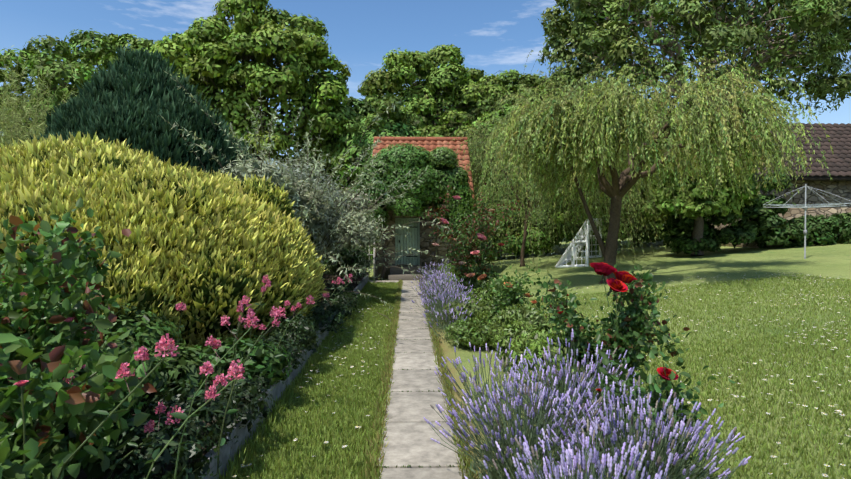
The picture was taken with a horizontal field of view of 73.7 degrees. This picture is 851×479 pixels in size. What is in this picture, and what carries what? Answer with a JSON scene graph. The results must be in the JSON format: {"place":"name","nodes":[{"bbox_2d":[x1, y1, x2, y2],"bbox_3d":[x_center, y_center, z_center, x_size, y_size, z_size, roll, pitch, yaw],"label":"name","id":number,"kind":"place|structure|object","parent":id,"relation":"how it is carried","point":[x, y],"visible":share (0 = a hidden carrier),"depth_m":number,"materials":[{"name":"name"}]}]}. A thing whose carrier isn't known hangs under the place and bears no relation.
{"place":"outdoors","nodes":[
{"label":"outdoors","id":0,"kind":"place"},
{"bbox_2d":[31,271,368,478],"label":"bed soil","id":1,"kind":"structure","parent":0,"point":[82,474],"depth_m":4.56,"materials":[{"name":"brown soil"}]},
{"bbox_2d":[0,45,84,147],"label":"tree","id":2,"kind":"object","parent":1,"relation":"on","point":[16,131],"visible":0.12,"depth_m":13.99,"materials":[{"name":"green leaf"}]},
{"bbox_2d":[12,244,95,385],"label":"rose canes","id":3,"kind":"object","parent":1,"relation":"on","point":[43,312],"visible":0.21,"depth_m":2.72,"materials":[{"name":"green plant"}]},
{"bbox_2d":[6,363,105,462],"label":"rose canes","id":4,"kind":"object","parent":1,"relation":"on","point":[25,439],"visible":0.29,"depth_m":2.11,"materials":[{"name":"green plant"}]},
{"bbox_2d":[0,197,146,423],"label":"rose","id":5,"kind":"object","parent":1,"relation":"on","point":[73,281],"depth_m":2.87,"materials":[{"name":"green plant"}]},
{"bbox_2d":[0,318,156,478],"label":"rose","id":6,"kind":"object","parent":1,"relation":"on","point":[74,406],"depth_m":2.16,"materials":[{"name":"green plant"}]},
{"bbox_2d":[30,45,256,174],"bbox_3d":[-6.214,-1.648,12.493,5.448,5.022,5.611,0,1,-2],"label":"dark conifer","id":7,"kind":"object","parent":1,"relation":"on","point":[132,96],"visible":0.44,"depth_m":11.28,"materials":[{"name":"green plant"}]},
{"bbox_2d":[0,298,292,478],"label":"plants","id":8,"kind":"object","parent":1,"relation":"on","point":[186,363],"visible":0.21,"depth_m":4.88,"materials":[{"name":"green plant"}]},
{"bbox_2d":[0,131,328,350],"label":"golden conifer","id":9,"kind":"object","parent":1,"relation":"on","point":[208,250],"visible":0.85,"depth_m":6.17,"materials":[{"name":"yellow plant"}]},
{"bbox_2d":[47,274,352,478],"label":"valerian","id":10,"kind":"object","parent":1,"relation":"on","point":[143,355],"depth_m":2.56,"materials":[{"name":"pink plant"}]},
{"bbox_2d":[92,284,359,478],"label":"border plants","id":11,"kind":"object","parent":1,"relation":"on","point":[300,331],"visible":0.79,"depth_m":3.60,"materials":[{"name":"green plant"}]},
{"bbox_2d":[295,215,372,278],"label":"shrubs","id":12,"kind":"object","parent":1,"relation":"on","point":[351,261],"visible":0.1,"depth_m":15.02,"materials":[{"name":"green plant"}]},
{"bbox_2d":[0,0,850,224],"label":"sky","id":13,"kind":"structure","parent":0,"point":[492,36],"materials":[{"name":"blue"}]},
{"bbox_2d":[209,236,850,478],"bbox_3d":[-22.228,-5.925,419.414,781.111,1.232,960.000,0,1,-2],"label":"ground","id":14,"kind":"structure","parent":0,"point":[667,266],"depth_m":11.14,"materials":[{"name":"green plant"}]},
{"bbox_2d":[0,28,235,146],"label":"tree","id":15,"kind":"object","parent":14,"relation":"on","point":[105,50],"depth_m":32.96,"materials":[{"name":"green plant"}]},
{"bbox_2d":[149,0,357,167],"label":"tree","id":16,"kind":"object","parent":14,"relation":"on","point":[294,39],"depth_m":27.93,"materials":[{"name":"green plant"}]},
{"bbox_2d":[192,275,368,478],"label":"bed edging","id":17,"kind":"object","parent":14,"relation":"on","point":[242,433],"visible":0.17,"depth_m":4.26,"materials":[{"name":"stone"}]},
{"bbox_2d":[161,71,456,330],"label":"shrub leaves","id":18,"kind":"object","parent":14,"relation":"on","point":[305,200],"visible":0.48,"depth_m":11.57,"materials":[{"name":"green plant"}]},
{"bbox_2d":[302,96,391,175],"bbox_3d":[-5.213,-4.449,39.519,8.400,10.955,7.669,0,1,-2],"label":"tree","id":19,"kind":"object","parent":14,"relation":"on","point":[363,106],"depth_m":38.70,"materials":[{"name":"green plant"}]},
{"bbox_2d":[355,243,374,283],"bbox_3d":[-1.821,0.612,17.109,0.600,1.500,0.057,0,1,-2],"label":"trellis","id":20,"kind":"object","parent":14,"relation":"on","point":[373,254],"visible":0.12,"depth_m":17.09,"materials":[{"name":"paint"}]},
{"bbox_2d":[324,90,442,191],"bbox_3d":[-1.934,-3.264,29.954,7.358,8.875,6.885,0,1,-2],"label":"tree","id":21,"kind":"object","parent":14,"relation":"on","point":[401,128],"depth_m":28.25,"materials":[{"name":"green plant"}]},
{"bbox_2d":[388,266,426,280],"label":"door steps","id":22,"kind":"structure","parent":14,"relation":"on","point":[396,272],"depth_m":18.62,"materials":[{"name":"grey stone"}]},
{"bbox_2d":[353,143,474,279],"bbox_3d":[-0.402,-0.856,18.278,4.021,4.427,1.992,0,1,-2],"label":"door arch","id":23,"kind":"object","parent":14,"relation":"on","point":[436,178],"depth_m":17.62,"materials":[{"name":"green plant"}]},
{"bbox_2d":[369,280,467,478],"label":"path slabs","id":24,"kind":"structure","parent":14,"relation":"on","point":[411,432],"depth_m":5.09,"materials":[{"name":"concrete"}]},
{"bbox_2d":[375,201,470,278],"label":"wall","id":25,"kind":"structure","parent":14,"relation":"on","point":[426,241],"depth_m":19.30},
{"bbox_2d":[395,218,419,264],"bbox_3d":[-0.616,0.074,19.393,0.840,1.620,0.135,0,1,-2],"label":"door","id":26,"kind":"structure","parent":25,"relation":"in","point":[412,241],"depth_m":19.40,"materials":[{"name":"paint"}]},
{"bbox_2d":[372,137,474,199],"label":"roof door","id":27,"kind":"structure","parent":25,"relation":"on","point":[429,144],"depth_m":21.22,"materials":[{"name":"orange tile"}]},
{"bbox_2d":[357,44,514,136],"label":"tree","id":28,"kind":"object","parent":14,"relation":"on","point":[401,65],"depth_m":41.77,"materials":[{"name":"green plant"}]},
{"bbox_2d":[419,181,519,297],"bbox_3d":[0.854,0.003,11.171,1.959,2.299,1.709,0,1,-2],"label":"tall rose","id":29,"kind":"object","parent":14,"relation":"on","point":[462,247],"depth_m":11.00,"materials":[{"name":"green plant"}]},
{"bbox_2d":[429,199,512,292],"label":"rose bush stems","id":30,"kind":"object","parent":29,"relation":"attached to","point":[471,249],"visible":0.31,"depth_m":11.03,"materials":[{"name":"plant"}]},
{"bbox_2d":[289,162,686,261],"bbox_3d":[7.949,-2.151,29.679,37.958,6.411,6.074,0,1,-2],"label":"hedge","id":31,"kind":"object","parent":14,"relation":"on","point":[546,245],"visible":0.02,"depth_m":27.58,"materials":[{"name":"green plant"}]},
{"bbox_2d":[452,104,543,209],"bbox_3d":[5.241,-3.522,33.119,9.530,8.463,7.374,0,1,-2],"label":"tree","id":32,"kind":"object","parent":14,"relation":"on","point":[491,114],"depth_m":31.90,"materials":[{"name":"green plant"}]},
{"bbox_2d":[466,264,539,325],"bbox_3d":[1.219,0.950,8.158,0.961,1.224,1.270,1,1,30],"label":"shrub","id":33,"kind":"object","parent":14,"relation":"on","point":[512,294],"depth_m":7.91,"materials":[{"name":"green plant"}]},
{"bbox_2d":[468,274,535,315],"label":"shrub stems","id":34,"kind":"object","parent":33,"relation":"attached to","point":[500,293],"visible":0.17,"depth_m":7.93,"materials":[{"name":"plant"}]},
{"bbox_2d":[438,263,593,402],"bbox_3d":[0.918,1.104,10.792,1.484,0.658,12.076,0,1,-2],"label":"shrub","id":35,"kind":"object","parent":14,"relation":"on","point":[522,327],"visible":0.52,"depth_m":7.15,"materials":[{"name":"green plant"}]},
{"bbox_2d":[463,68,588,127],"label":"tree","id":36,"kind":"object","parent":14,"relation":"on","point":[535,81],"depth_m":42.09,"materials":[{"name":"green plant"}]},
{"bbox_2d":[233,270,850,478],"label":"daisies","id":37,"kind":"object","parent":14,"relation":"on","point":[773,456],"visible":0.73,"depth_m":6.72,"materials":[{"name":"white plant"}]},
{"bbox_2d":[407,37,715,273],"bbox_3d":[4.632,-2.120,22.600,10.698,9.472,11.465,0,1,-2],"label":"small weeping tree","id":38,"kind":"object","parent":14,"relation":"on","point":[488,177],"depth_m":20.50,"materials":[{"name":"green plant"}]},
{"bbox_2d":[413,264,737,478],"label":"lavender","id":39,"kind":"object","parent":14,"relation":"on","point":[681,463],"depth_m":3.50,"materials":[{"name":"purple plant"}]},
{"bbox_2d":[555,218,601,267],"bbox_3d":[6.084,0.069,22.325,1.196,1.938,4.209,0,1,24],"label":"goal frame","id":40,"kind":"object","parent":14,"relation":"on","point":[586,241],"visible":0.71,"depth_m":20.39,"materials":[{"name":"white metal"}]},
{"bbox_2d":[560,221,598,264],"bbox_3d":[6.084,0.069,22.326,1.103,1.837,4.122,0,1,24],"label":"goal net","id":41,"kind":"object","parent":40,"relation":"attached to","point":[568,255],"visible":0.35,"depth_m":21.88,"materials":[{"name":"white fabric"}]},
{"bbox_2d":[411,259,750,478],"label":"lavender flowers","id":42,"kind":"object","parent":14,"relation":"on","point":[578,458],"visible":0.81,"depth_m":3.33,"materials":[{"name":"purple plant"}]},
{"bbox_2d":[543,140,671,254],"bbox_3d":[8.184,-2.091,24.697,6.713,5.578,5.103,0,1,-2],"label":"bright tree","id":43,"kind":"object","parent":14,"relation":"on","point":[660,220],"depth_m":23.69,"materials":[{"name":"green plant"}]},
{"bbox_2d":[535,262,690,417],"bbox_3d":[1.637,0.833,4.973,1.268,1.292,1.118,0,1,-2],"label":"rose","id":44,"kind":"object","parent":14,"relation":"on","point":[629,336],"depth_m":4.86,"materials":[{"name":"green plant"}]},
{"bbox_2d":[551,275,668,407],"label":"rose stems","id":45,"kind":"object","parent":44,"relation":"attached to","point":[614,319],"visible":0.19,"depth_m":4.86,"materials":[{"name":"green plant"}]},
{"bbox_2d":[467,38,832,283],"bbox_3d":[5.673,-1.735,14.944,8.232,5.930,8.079,1,1,35],"label":"weeping tree","id":46,"kind":"object","parent":14,"relation":"on","point":[747,104],"depth_m":13.12,"materials":[{"name":"green plant"}]},
{"bbox_2d":[633,98,672,243],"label":"tree","id":47,"kind":"object","parent":14,"relation":"on","point":[662,101],"depth_m":30.17,"materials":[{"name":"green plant"}]},
{"bbox_2d":[577,348,735,471],"bbox_3d":[1.486,1.158,3.761,0.660,0.980,1.051,-1,1,-42],"label":"lavender plant","id":48,"kind":"object","parent":14,"relation":"on","point":[655,389],"depth_m":3.63,"materials":[{"name":"plant"}]},
{"bbox_2d":[594,363,707,462],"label":"rose stems","id":49,"kind":"object","parent":48,"relation":"attached to","point":[666,383],"visible":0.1,"depth_m":3.65,"materials":[{"name":"green plant"}]},
{"bbox_2d":[537,0,850,118],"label":"tree","id":50,"kind":"object","parent":14,"relation":"on","point":[581,25],"depth_m":34.64,"materials":[{"name":"green plant"}]},
{"bbox_2d":[641,151,760,255],"bbox_3d":[9.966,-1.774,20.579,3.816,4.790,3.848,0,1,-2],"label":"tree","id":51,"kind":"object","parent":14,"relation":"on","point":[727,202],"depth_m":19.61,"materials":[{"name":"green plant"}]},
{"bbox_2d":[662,173,850,254],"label":"barn shrubs","id":52,"kind":"object","parent":14,"relation":"on","point":[772,226],"visible":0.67,"depth_m":20.55,"materials":[{"name":"green plant"}]},
{"bbox_2d":[708,172,850,247],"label":"barn walls","id":53,"kind":"structure","parent":14,"relation":"on","point":[840,189],"depth_m":21.90,"materials":[{"name":"beige stone"}]},
{"bbox_2d":[755,123,850,180],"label":"barn roof","id":54,"kind":"structure","parent":53,"relation":"on","point":[838,161],"depth_m":22.87,"materials":[{"name":"brown tile"}]},
{"bbox_2d":[763,184,850,258],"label":"rotary dryer","id":55,"kind":"object","parent":14,"relation":"on","point":[805,207],"visible":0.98,"depth_m":16.66,"materials":[{"name":"paint"}]},
{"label":"rose canes","id":56,"kind":"object","parent":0,"visible":0},
{"bbox_2d":[0,243,87,326],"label":"rose","id":57,"kind":"object","parent":56,"relation":"on","point":[23,267],"visible":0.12,"depth_m":4.32,"materials":[{"name":"green plant"}]}
]}

